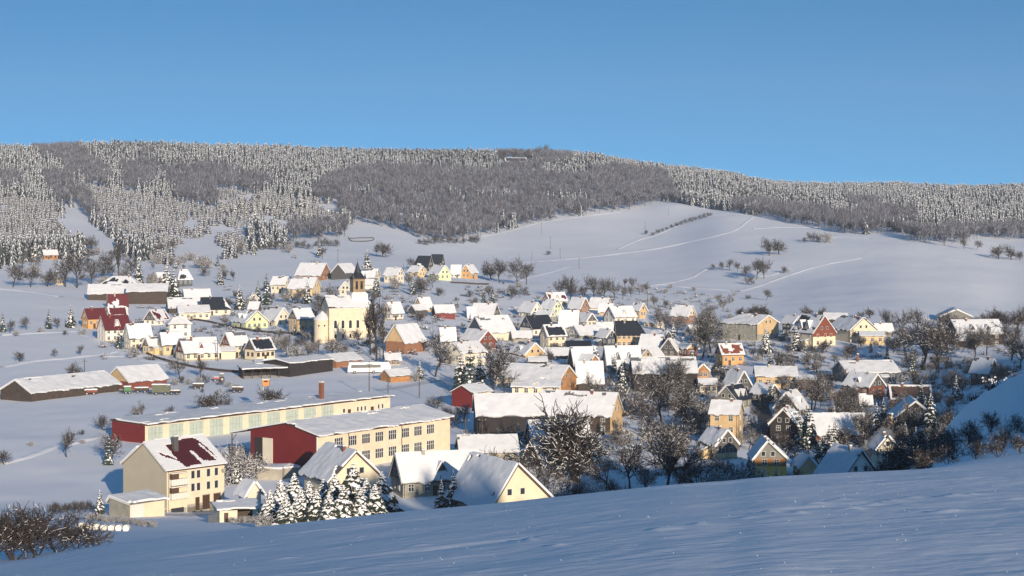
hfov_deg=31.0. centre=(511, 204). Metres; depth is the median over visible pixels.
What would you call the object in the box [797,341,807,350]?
bare tree
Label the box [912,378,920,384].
bare tree
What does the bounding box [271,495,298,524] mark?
spruce tree
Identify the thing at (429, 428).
window
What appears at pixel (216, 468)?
window
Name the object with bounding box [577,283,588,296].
bare tree
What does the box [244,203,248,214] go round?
spruce tree
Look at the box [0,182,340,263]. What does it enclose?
young snowy wood
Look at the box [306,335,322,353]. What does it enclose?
frosted tree
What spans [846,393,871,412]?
bare bush
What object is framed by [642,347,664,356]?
village house
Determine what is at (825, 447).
spruce tree
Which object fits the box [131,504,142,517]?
garage door
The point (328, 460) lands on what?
village house
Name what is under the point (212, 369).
garden fence
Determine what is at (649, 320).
village house
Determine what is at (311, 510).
spruce tree
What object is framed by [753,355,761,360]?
frosted bush
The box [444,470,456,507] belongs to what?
spruce tree
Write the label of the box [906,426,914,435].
bare tree
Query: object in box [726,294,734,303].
frosted tree
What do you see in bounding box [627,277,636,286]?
bare tree
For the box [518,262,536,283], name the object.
bare tree
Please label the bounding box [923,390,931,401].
frosted tree
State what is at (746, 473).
frosted bush
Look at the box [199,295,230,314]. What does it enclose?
village house
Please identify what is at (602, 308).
village house
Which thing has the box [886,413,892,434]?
chimney stack
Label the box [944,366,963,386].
frosted tree
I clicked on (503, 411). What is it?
barn
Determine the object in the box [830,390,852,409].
bare tree
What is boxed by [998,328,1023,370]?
bare tree
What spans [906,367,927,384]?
bare tree
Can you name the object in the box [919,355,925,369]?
spruce tree
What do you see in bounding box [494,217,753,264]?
snow bank
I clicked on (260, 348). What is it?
village house
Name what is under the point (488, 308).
village house
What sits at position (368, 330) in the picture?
poplar tree
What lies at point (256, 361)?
village house
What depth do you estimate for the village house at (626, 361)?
620.98 m
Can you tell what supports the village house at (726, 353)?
on the snow ground
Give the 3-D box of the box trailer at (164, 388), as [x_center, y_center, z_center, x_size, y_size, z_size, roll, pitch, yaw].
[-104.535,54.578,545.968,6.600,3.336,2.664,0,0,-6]
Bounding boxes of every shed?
[220,346,235,358]
[237,364,287,378]
[247,301,261,310]
[261,354,334,376]
[325,352,363,367]
[365,279,378,288]
[378,368,413,381]
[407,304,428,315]
[450,382,493,407]
[454,434,519,460]
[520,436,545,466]
[526,356,547,363]
[544,347,569,358]
[564,340,591,346]
[795,375,816,389]
[857,393,873,407]
[858,331,885,344]
[887,395,935,427]
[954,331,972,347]
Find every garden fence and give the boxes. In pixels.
[146,352,238,372]
[193,318,299,334]
[451,282,488,284]
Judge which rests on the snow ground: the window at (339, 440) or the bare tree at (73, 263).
the bare tree at (73, 263)
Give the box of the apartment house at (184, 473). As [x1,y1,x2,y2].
[120,433,227,512]
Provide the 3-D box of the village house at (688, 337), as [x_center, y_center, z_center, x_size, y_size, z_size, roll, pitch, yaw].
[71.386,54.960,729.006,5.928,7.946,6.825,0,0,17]
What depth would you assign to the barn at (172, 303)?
841.84 m
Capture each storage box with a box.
[257,463,289,479]
[284,463,300,478]
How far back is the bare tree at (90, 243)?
1240.53 m
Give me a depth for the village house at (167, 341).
672.46 m
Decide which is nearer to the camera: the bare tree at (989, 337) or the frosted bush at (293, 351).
the frosted bush at (293, 351)
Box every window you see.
[171,507,183,511]
[191,470,194,478]
[191,483,194,491]
[196,469,200,477]
[196,482,200,490]
[206,468,210,476]
[206,481,210,489]
[214,467,217,475]
[214,480,217,487]
[333,320,336,328]
[334,437,342,444]
[341,320,344,328]
[348,320,351,328]
[349,435,356,445]
[356,319,359,327]
[359,467,363,472]
[362,433,369,443]
[362,450,369,459]
[375,431,382,441]
[375,448,382,458]
[388,429,395,439]
[388,446,395,456]
[401,427,408,437]
[401,444,408,451]
[408,484,413,491]
[414,426,421,435]
[414,442,421,450]
[424,483,429,490]
[426,424,433,433]
[426,440,433,449]
[507,488,511,495]
[520,487,524,494]
[762,459,766,464]
[774,459,778,464]
[776,425,780,430]
[853,466,857,471]
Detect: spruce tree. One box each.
[0,312,6,331]
[1,234,8,260]
[29,239,39,262]
[45,309,51,328]
[65,305,75,327]
[94,490,105,513]
[102,435,113,465]
[115,330,122,348]
[133,262,143,282]
[162,262,172,285]
[169,269,181,296]
[215,255,219,265]
[216,268,224,284]
[220,201,225,212]
[228,451,243,483]
[232,203,237,214]
[234,285,245,309]
[239,196,244,210]
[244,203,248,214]
[251,204,256,215]
[254,490,279,523]
[255,282,261,300]
[257,199,263,210]
[260,274,272,304]
[263,198,270,212]
[270,203,276,215]
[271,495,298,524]
[273,479,291,505]
[285,473,304,501]
[291,203,295,212]
[291,487,308,521]
[293,321,297,335]
[298,193,304,208]
[301,489,322,521]
[302,282,311,303]
[304,481,314,501]
[315,492,340,520]
[316,241,323,255]
[317,479,327,498]
[322,474,342,500]
[334,485,356,517]
[341,463,364,499]
[352,487,370,516]
[358,478,371,499]
[361,251,371,267]
[367,484,389,514]
[372,272,380,295]
[373,472,404,512]
[409,276,415,294]
[417,363,423,379]
[433,480,446,508]
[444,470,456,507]
[451,350,465,389]
[462,346,475,383]
[474,353,488,385]
[481,289,486,302]
[489,285,494,302]
[515,426,524,447]
[599,420,604,434]
[611,354,617,373]
[617,361,627,392]
[640,422,644,436]
[670,322,676,336]
[760,326,773,353]
[767,352,773,365]
[767,379,774,403]
[774,349,782,365]
[791,327,801,351]
[791,408,802,444]
[800,406,818,449]
[803,405,808,432]
[815,436,823,462]
[822,423,834,451]
[822,437,828,455]
[826,431,834,452]
[831,418,839,442]
[863,436,867,454]
[870,402,881,437]
[879,398,886,415]
[884,345,889,359]
[902,422,910,446]
[908,349,917,373]
[918,380,925,404]
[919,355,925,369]
[921,394,937,433]
[951,376,961,400]
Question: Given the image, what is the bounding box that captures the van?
[776,335,784,340]
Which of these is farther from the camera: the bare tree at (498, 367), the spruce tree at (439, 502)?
the bare tree at (498, 367)
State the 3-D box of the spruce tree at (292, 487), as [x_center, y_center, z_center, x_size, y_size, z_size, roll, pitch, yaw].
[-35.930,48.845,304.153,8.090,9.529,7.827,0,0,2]
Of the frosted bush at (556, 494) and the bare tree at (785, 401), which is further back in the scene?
the bare tree at (785, 401)
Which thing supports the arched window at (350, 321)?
in the church
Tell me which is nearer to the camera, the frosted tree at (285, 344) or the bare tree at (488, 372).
the bare tree at (488, 372)
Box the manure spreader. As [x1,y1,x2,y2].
[85,388,96,394]
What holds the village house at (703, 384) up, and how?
on the snow ground
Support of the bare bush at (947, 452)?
on the snow ground
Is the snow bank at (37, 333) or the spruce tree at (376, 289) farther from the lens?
the spruce tree at (376, 289)
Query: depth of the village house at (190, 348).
655.45 m
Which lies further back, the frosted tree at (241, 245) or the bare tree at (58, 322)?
the frosted tree at (241, 245)
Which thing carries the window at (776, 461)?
in the village house at (766, 453)
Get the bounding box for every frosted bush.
[27,262,41,274]
[78,328,87,334]
[85,512,96,520]
[91,247,101,253]
[96,275,109,283]
[104,514,113,522]
[126,346,139,357]
[132,519,140,524]
[142,519,149,526]
[145,272,161,282]
[149,520,157,527]
[150,254,163,263]
[170,378,178,384]
[176,255,187,262]
[184,252,196,260]
[192,254,213,268]
[192,377,202,382]
[217,441,250,459]
[221,450,255,486]
[224,381,232,386]
[228,517,237,522]
[233,240,247,250]
[237,516,245,522]
[241,452,270,478]
[243,295,259,306]
[252,512,275,526]
[271,333,284,347]
[278,289,292,301]
[282,244,293,252]
[284,343,306,356]
[388,277,401,289]
[408,372,420,380]
[546,484,574,496]
[570,481,604,493]
[691,463,731,482]
[698,407,709,429]
[711,458,765,480]
[743,414,762,433]
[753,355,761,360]
[819,232,833,242]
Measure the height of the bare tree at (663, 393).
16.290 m
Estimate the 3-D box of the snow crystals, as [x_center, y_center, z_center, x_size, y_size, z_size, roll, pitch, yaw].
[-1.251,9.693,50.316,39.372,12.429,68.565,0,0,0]
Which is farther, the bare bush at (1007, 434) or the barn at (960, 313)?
the barn at (960, 313)
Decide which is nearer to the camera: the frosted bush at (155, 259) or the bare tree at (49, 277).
the bare tree at (49, 277)
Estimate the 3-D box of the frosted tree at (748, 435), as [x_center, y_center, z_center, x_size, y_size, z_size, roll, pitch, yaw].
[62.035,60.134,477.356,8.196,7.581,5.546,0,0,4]
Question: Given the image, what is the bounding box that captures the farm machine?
[119,385,130,393]
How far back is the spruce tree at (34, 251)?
1130.02 m
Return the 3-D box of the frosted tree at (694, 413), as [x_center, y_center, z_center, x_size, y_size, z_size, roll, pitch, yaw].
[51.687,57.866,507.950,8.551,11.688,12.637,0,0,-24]
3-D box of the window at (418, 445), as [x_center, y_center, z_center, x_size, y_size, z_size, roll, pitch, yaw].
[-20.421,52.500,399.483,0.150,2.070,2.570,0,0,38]
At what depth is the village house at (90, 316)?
771.70 m
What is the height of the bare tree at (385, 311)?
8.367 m
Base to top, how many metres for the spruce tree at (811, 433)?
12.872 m
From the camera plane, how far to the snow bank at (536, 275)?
1162.25 m
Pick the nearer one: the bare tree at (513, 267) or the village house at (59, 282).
the village house at (59, 282)
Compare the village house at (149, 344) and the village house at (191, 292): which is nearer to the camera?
the village house at (149, 344)
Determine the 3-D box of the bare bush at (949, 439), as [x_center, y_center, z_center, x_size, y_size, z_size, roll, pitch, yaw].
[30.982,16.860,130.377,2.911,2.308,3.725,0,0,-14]
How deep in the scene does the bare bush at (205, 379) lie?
580.78 m
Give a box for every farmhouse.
[100,275,141,283]
[294,262,330,280]
[494,362,577,389]
[541,389,624,433]
[602,344,641,372]
[946,318,1005,345]
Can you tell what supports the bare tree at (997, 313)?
on the snow ground
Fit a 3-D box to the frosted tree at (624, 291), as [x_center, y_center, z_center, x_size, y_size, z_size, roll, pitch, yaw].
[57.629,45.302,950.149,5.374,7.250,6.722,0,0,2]
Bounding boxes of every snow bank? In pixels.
[0,288,62,296]
[0,331,78,335]
[0,353,103,367]
[0,433,111,464]
[73,332,175,363]
[101,354,147,356]
[421,212,619,240]
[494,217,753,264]
[515,267,569,280]
[616,215,722,248]
[630,284,733,290]
[650,264,790,286]
[738,258,861,291]
[753,227,812,228]
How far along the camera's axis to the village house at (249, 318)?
765.06 m
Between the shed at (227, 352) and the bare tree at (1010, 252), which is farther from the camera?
the bare tree at (1010, 252)
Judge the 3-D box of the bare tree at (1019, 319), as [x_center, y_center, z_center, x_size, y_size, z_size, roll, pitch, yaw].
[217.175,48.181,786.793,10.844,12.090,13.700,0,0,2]
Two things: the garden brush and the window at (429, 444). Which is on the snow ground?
the garden brush
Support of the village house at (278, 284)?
on the snow ground
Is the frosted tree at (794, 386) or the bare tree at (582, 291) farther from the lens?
the bare tree at (582, 291)
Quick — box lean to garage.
[105,489,169,517]
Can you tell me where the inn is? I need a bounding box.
[504,157,526,163]
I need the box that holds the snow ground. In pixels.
[0,152,1023,575]
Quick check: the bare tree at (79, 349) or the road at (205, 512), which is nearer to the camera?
the road at (205, 512)
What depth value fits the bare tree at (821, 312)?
825.10 m
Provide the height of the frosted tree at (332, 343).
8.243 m
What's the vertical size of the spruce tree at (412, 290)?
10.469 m
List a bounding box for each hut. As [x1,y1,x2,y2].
[233,478,266,515]
[790,452,817,474]
[828,389,841,397]
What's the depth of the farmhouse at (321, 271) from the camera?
1004.73 m
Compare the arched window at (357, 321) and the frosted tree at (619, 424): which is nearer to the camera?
the frosted tree at (619, 424)
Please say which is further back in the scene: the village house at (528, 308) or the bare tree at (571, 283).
the bare tree at (571, 283)
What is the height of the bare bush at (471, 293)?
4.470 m
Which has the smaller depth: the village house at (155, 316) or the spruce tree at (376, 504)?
the spruce tree at (376, 504)
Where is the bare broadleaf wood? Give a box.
[0,140,1023,243]
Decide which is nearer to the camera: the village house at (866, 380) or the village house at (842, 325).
the village house at (866, 380)
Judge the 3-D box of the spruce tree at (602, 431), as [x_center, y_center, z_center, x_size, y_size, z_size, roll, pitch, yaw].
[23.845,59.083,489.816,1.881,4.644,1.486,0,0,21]
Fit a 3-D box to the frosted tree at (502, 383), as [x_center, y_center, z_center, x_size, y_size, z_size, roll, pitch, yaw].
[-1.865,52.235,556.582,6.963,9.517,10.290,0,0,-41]
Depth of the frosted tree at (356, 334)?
675.43 m
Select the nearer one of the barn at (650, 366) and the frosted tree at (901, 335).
the barn at (650, 366)
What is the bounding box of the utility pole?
[416,367,419,397]
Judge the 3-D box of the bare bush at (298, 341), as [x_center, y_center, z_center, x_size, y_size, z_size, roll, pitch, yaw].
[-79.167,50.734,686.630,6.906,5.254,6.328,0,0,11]
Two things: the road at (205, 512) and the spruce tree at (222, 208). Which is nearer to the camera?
the road at (205, 512)
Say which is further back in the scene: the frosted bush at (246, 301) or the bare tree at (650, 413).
the frosted bush at (246, 301)
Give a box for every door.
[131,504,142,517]
[195,497,199,509]
[202,493,209,508]
[213,492,220,501]
[224,513,227,521]
[433,485,437,495]
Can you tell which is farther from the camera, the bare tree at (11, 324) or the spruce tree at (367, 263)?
the spruce tree at (367, 263)
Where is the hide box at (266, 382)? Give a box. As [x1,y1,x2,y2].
[262,379,269,398]
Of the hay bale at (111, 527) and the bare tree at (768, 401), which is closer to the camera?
the hay bale at (111, 527)
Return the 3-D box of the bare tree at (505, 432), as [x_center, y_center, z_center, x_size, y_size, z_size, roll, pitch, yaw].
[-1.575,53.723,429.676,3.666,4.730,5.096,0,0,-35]
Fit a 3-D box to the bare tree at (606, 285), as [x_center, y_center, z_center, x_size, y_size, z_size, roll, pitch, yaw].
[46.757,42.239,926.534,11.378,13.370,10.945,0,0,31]
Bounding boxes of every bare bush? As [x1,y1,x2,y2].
[0,449,12,463]
[0,502,50,559]
[0,504,32,556]
[1,500,85,555]
[19,506,108,552]
[46,504,60,513]
[48,501,65,513]
[53,519,98,548]
[58,503,68,512]
[68,500,82,511]
[70,368,80,372]
[73,502,86,511]
[76,499,90,511]
[81,526,117,545]
[86,502,95,511]
[91,413,111,430]
[197,267,210,276]
[201,375,212,383]
[215,270,228,278]
[218,396,233,405]
[272,241,279,249]
[292,336,307,346]
[296,240,305,247]
[313,295,322,303]
[317,237,330,245]
[422,238,431,244]
[425,395,444,408]
[429,235,441,243]
[435,286,444,295]
[442,406,468,427]
[444,235,455,242]
[465,444,519,460]
[466,289,474,296]
[469,234,480,242]
[488,449,538,475]
[506,286,521,297]
[528,460,571,491]
[553,476,594,494]
[601,476,631,491]
[604,429,624,442]
[741,276,754,284]
[748,406,759,417]
[771,426,794,441]
[785,468,803,475]
[805,231,818,239]
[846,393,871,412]
[856,434,875,453]
[862,447,871,460]
[862,457,895,471]
[868,386,886,404]
[875,434,938,469]
[875,453,921,470]
[881,429,933,469]
[900,436,946,468]
[909,447,936,468]
[910,429,929,440]
[922,425,952,453]
[930,443,961,463]
[931,428,970,458]
[944,418,984,445]
[962,439,986,458]
[963,430,988,451]
[978,312,991,318]
[978,436,1009,458]
[980,409,1001,431]
[988,313,999,318]
[988,425,1018,448]
[996,309,1009,325]
[999,411,1023,432]
[1007,433,1023,453]
[1016,250,1023,259]
[1016,425,1023,434]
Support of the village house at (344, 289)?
on the snow ground
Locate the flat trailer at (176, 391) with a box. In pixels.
[170,389,180,394]
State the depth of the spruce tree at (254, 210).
1574.35 m
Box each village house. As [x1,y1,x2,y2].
[41,249,58,258]
[54,268,64,284]
[80,306,106,328]
[96,313,129,341]
[106,292,128,309]
[106,305,128,315]
[122,322,152,349]
[141,335,159,354]
[142,308,170,324]
[155,272,164,282]
[158,330,182,355]
[164,315,192,337]
[174,336,220,360]
[175,304,210,319]
[176,268,193,286]
[181,288,211,296]
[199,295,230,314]
[219,330,247,357]
[230,308,269,328]
[243,336,276,360]
[246,292,259,299]
[252,358,273,363]
[263,305,288,325]
[270,275,289,292]
[287,276,321,297]
[287,307,314,331]
[298,441,383,491]
[338,280,349,294]
[361,267,380,282]
[382,351,401,365]
[383,266,404,282]
[384,300,404,319]
[388,448,478,497]
[407,264,426,276]
[413,256,433,270]
[415,296,432,311]
[427,264,452,280]
[431,254,444,264]
[438,325,456,345]
[443,451,553,506]
[447,340,487,365]
[450,265,461,277]
[459,328,496,350]
[462,263,478,278]
[465,306,475,318]
[473,302,500,315]
[509,340,545,357]
[510,330,532,341]
[510,377,562,392]
[517,300,541,316]
[518,313,552,337]
[523,418,589,475]
[535,308,557,321]
[539,322,567,347]
[541,291,567,306]
[541,298,563,314]
[558,308,580,330]
[567,296,590,311]
[567,323,603,338]
[574,359,604,390]
[577,353,599,360]
[580,311,597,324]
[589,296,610,309]
[593,327,615,346]
[595,321,613,329]
[598,302,613,314]
[603,305,637,322]
[613,319,645,344]
[615,358,629,382]
[632,301,647,318]
[638,333,665,351]
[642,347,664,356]
[643,315,663,327]
[651,329,671,339]
[660,336,682,355]
[669,304,696,323]
[678,341,699,355]
[684,323,695,334]
[684,335,700,349]
[697,362,710,377]
[697,378,717,393]
[697,425,740,459]
[708,398,744,446]
[714,341,745,365]
[716,382,753,407]
[720,312,779,340]
[721,368,752,391]
[747,434,791,476]
[749,381,780,400]
[753,364,798,388]
[767,405,805,444]
[772,389,809,414]
[780,314,799,335]
[789,313,836,346]
[805,412,867,442]
[813,443,875,473]
[831,353,900,382]
[832,315,877,342]
[841,371,886,395]
[868,431,899,468]
[873,322,893,335]
[886,382,933,406]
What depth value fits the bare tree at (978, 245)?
1364.74 m
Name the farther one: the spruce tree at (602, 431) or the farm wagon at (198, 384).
the farm wagon at (198, 384)
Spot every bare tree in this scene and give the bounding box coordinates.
[4,262,27,286]
[5,319,15,329]
[13,350,24,360]
[18,316,30,329]
[20,267,40,286]
[39,268,60,286]
[51,256,76,286]
[53,318,60,325]
[59,426,80,456]
[60,249,95,287]
[65,362,79,373]
[77,345,84,352]
[80,248,95,259]
[80,256,102,283]
[85,236,98,248]
[92,248,117,278]
[93,430,124,462]
[117,255,143,275]
[154,242,165,249]
[166,357,189,375]
[167,239,176,247]
[192,359,208,377]
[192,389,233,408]
[225,297,232,305]
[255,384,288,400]
[275,329,285,334]
[318,246,328,258]
[371,291,379,300]
[371,345,381,354]
[373,245,380,255]
[376,240,395,257]
[379,303,392,322]
[406,257,417,265]
[414,280,427,292]
[416,312,426,320]
[421,339,432,351]
[480,259,497,279]
[482,340,523,392]
[483,364,493,381]
[489,257,507,282]
[497,427,512,433]
[498,149,509,161]
[503,256,529,282]
[510,149,520,157]
[511,393,617,486]
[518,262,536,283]
[522,148,530,158]
[543,349,554,361]
[553,278,569,291]
[560,274,580,299]
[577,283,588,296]
[582,274,602,296]
[596,276,614,297]
[597,385,615,391]
[605,282,621,299]
[613,435,652,488]
[623,361,649,380]
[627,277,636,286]
[630,395,660,433]
[636,369,677,420]
[637,406,721,484]
[653,355,691,391]
[662,399,672,415]
[666,377,710,428]
[683,415,707,431]
[685,312,723,352]
[686,311,732,357]
[713,380,725,393]
[726,259,734,269]
[733,261,740,271]
[735,307,746,314]
[736,201,745,212]
[740,265,751,278]
[742,304,767,313]
[748,304,772,316]
[750,257,772,278]
[750,258,773,277]
[756,346,764,359]
[759,238,773,254]
[762,288,772,300]
[762,427,769,436]
[763,395,772,408]
[771,237,786,253]
[771,347,792,365]
[774,393,795,414]
[774,432,797,449]
[785,343,792,352]
[788,440,797,449]
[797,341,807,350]
[801,304,813,313]
[801,374,835,409]
[810,370,835,391]
[816,340,831,352]
[817,307,825,314]
[824,369,838,384]
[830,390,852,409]
[832,396,859,412]
[834,422,860,444]
[837,384,862,402]
[841,345,852,355]
[842,345,857,357]
[850,406,873,417]
[851,417,874,439]
[862,307,875,317]
[874,416,898,435]
[875,406,888,419]
[879,310,894,323]
[884,422,909,444]
[890,308,917,326]
[890,337,901,351]
[899,350,919,366]
[905,307,924,324]
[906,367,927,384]
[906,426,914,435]
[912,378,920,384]
[917,321,960,372]
[927,352,945,372]
[928,321,969,357]
[929,408,955,426]
[936,308,958,327]
[945,360,954,368]
[952,373,969,393]
[959,323,989,356]
[960,237,966,248]
[973,324,999,354]
[974,241,983,247]
[985,305,1006,320]
[989,244,1005,258]
[989,316,1023,360]
[991,359,1018,381]
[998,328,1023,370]
[1003,244,1015,259]
[1006,305,1023,329]
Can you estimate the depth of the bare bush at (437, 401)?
502.54 m
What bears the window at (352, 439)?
in the factory hall at (379, 436)
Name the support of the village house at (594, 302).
on the snow ground
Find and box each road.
[165,499,266,515]
[377,380,453,398]
[711,363,725,381]
[746,394,772,477]
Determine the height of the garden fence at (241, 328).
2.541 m
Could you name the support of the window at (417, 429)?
in the factory hall at (379, 436)
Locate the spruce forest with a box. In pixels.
[0,138,1023,268]
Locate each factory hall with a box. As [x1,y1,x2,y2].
[110,381,394,442]
[230,404,454,469]
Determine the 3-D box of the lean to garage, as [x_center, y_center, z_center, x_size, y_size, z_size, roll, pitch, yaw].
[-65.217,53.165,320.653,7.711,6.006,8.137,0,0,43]
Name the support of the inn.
on the snow ground
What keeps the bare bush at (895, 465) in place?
on the snow ground
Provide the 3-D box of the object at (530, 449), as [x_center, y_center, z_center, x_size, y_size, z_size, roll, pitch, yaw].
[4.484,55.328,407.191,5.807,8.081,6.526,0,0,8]
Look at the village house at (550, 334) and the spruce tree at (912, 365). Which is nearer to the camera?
the spruce tree at (912, 365)
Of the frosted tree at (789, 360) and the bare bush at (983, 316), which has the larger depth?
the bare bush at (983, 316)
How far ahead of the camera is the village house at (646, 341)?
716.85 m
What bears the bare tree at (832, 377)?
on the snow ground
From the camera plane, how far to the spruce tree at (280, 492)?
299.32 m
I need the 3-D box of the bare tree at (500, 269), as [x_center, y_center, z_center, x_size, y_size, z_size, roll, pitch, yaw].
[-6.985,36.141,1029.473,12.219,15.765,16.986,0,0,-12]
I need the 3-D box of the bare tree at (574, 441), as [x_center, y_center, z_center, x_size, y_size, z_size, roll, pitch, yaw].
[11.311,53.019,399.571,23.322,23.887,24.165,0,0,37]
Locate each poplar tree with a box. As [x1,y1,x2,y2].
[112,241,122,273]
[362,306,372,354]
[366,296,380,360]
[377,315,386,357]
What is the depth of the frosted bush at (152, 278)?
981.78 m
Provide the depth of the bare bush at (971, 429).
149.76 m
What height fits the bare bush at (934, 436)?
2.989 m
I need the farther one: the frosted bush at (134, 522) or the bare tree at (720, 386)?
the bare tree at (720, 386)
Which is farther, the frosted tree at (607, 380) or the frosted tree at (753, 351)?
the frosted tree at (753, 351)
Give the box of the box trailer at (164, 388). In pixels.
[148,383,170,394]
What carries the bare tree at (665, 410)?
on the snow ground
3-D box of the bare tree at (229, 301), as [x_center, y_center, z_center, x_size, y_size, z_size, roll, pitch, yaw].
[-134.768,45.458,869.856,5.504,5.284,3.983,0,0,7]
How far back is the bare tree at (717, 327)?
711.58 m
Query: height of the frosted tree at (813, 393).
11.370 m
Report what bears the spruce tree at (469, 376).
on the snow ground
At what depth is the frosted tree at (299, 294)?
864.90 m
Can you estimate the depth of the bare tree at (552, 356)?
664.52 m
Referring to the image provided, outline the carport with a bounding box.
[208,498,260,522]
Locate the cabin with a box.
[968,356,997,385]
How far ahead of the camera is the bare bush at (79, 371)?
592.48 m
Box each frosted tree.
[17,256,25,268]
[32,253,43,266]
[117,268,130,275]
[130,400,146,414]
[169,255,176,264]
[220,317,228,327]
[237,242,242,252]
[276,335,291,354]
[292,287,305,303]
[299,330,307,342]
[303,338,320,354]
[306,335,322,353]
[311,299,320,309]
[311,306,319,316]
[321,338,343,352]
[324,282,337,295]
[334,341,349,352]
[350,328,360,343]
[404,272,414,286]
[414,275,429,294]
[425,326,458,376]
[426,272,441,286]
[454,402,471,422]
[468,296,477,302]
[483,341,493,356]
[485,285,493,297]
[497,365,521,392]
[507,355,517,361]
[583,371,607,391]
[584,452,615,488]
[604,375,613,386]
[609,372,653,423]
[609,434,624,448]
[612,417,628,429]
[613,435,626,446]
[620,287,628,298]
[620,431,634,446]
[627,284,633,293]
[634,282,644,293]
[634,463,660,486]
[642,281,649,289]
[648,295,659,304]
[653,308,669,328]
[656,440,696,484]
[659,311,676,329]
[670,313,689,334]
[674,453,709,483]
[684,396,709,434]
[689,302,715,324]
[699,306,720,321]
[705,387,722,406]
[712,452,741,479]
[716,297,727,307]
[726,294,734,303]
[736,425,759,449]
[747,346,756,358]
[775,374,791,388]
[784,354,796,365]
[784,375,806,391]
[800,375,825,409]
[801,352,812,364]
[813,361,821,370]
[814,369,837,396]
[815,354,826,363]
[831,351,840,364]
[839,364,848,380]
[841,351,851,359]
[848,405,875,437]
[855,334,866,346]
[881,334,896,352]
[887,389,908,408]
[891,323,918,355]
[896,400,925,430]
[897,312,950,364]
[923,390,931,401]
[924,362,935,374]
[925,422,948,439]
[929,370,939,380]
[930,389,944,406]
[943,394,955,407]
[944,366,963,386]
[960,355,974,376]
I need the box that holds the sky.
[0,0,1023,185]
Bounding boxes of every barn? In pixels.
[0,370,121,401]
[87,284,126,299]
[109,364,168,389]
[126,283,169,303]
[166,297,199,313]
[330,263,354,279]
[384,323,426,353]
[431,304,455,319]
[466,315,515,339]
[472,393,555,435]
[567,346,599,369]
[629,356,698,391]
[823,312,848,322]
[936,307,972,318]
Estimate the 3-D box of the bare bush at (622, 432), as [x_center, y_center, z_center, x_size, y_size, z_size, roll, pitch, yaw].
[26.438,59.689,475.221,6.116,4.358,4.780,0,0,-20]
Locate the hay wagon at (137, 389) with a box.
[131,386,148,392]
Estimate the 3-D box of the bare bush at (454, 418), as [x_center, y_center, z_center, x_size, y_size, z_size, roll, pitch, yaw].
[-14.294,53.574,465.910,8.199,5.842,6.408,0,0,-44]
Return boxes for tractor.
[213,373,224,381]
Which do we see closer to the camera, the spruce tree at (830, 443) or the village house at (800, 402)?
the spruce tree at (830, 443)
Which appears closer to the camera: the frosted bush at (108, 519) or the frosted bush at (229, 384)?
the frosted bush at (108, 519)
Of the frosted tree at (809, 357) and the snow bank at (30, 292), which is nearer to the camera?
the frosted tree at (809, 357)
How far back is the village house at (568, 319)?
781.89 m
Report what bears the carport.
on the snow ground
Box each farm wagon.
[189,382,203,388]
[228,386,243,392]
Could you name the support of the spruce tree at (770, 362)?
on the snow ground
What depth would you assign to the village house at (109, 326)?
721.82 m
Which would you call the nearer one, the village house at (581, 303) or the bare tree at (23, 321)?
the bare tree at (23, 321)
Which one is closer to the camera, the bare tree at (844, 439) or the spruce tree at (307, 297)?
the bare tree at (844, 439)
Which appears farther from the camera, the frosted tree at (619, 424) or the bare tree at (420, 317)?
the bare tree at (420, 317)
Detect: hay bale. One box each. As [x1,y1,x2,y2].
[108,524,114,530]
[115,524,122,530]
[123,524,129,530]
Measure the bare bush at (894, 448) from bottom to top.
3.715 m
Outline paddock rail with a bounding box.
[348,237,373,241]
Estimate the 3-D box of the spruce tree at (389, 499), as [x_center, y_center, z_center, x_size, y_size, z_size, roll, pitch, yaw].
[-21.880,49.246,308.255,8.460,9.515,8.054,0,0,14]
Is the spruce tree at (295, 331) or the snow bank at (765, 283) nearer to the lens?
the spruce tree at (295, 331)
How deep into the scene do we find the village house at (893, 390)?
556.42 m
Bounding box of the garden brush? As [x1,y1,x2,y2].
[98,284,1023,477]
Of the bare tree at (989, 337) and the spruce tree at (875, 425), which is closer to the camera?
the spruce tree at (875, 425)
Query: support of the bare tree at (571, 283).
on the snow ground
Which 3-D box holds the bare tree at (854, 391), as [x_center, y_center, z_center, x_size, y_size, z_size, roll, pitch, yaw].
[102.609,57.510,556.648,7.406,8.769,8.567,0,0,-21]
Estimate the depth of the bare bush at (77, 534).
95.78 m
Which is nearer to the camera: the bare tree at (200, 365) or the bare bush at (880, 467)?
the bare bush at (880, 467)
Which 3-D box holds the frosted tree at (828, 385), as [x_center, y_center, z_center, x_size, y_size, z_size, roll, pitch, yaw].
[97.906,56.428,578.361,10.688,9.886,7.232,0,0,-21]
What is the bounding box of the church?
[313,257,375,342]
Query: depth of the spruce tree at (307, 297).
863.76 m
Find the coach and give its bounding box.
[347,361,382,373]
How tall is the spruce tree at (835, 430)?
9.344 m
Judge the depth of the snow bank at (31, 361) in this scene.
648.20 m
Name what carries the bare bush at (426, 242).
on the snow ground
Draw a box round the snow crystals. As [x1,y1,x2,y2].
[38,471,1019,575]
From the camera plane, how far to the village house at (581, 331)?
756.20 m
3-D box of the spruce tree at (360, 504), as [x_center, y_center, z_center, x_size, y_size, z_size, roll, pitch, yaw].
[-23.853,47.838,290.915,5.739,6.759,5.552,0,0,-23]
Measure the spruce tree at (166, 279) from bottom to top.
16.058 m
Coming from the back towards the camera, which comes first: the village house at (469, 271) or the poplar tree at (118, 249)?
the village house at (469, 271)
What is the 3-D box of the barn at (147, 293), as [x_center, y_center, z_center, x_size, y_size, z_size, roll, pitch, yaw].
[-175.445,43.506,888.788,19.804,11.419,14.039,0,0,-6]
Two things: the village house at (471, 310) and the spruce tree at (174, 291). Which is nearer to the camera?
the village house at (471, 310)
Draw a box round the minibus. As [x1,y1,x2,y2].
[382,362,390,369]
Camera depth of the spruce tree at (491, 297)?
870.68 m
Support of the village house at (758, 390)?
on the snow ground

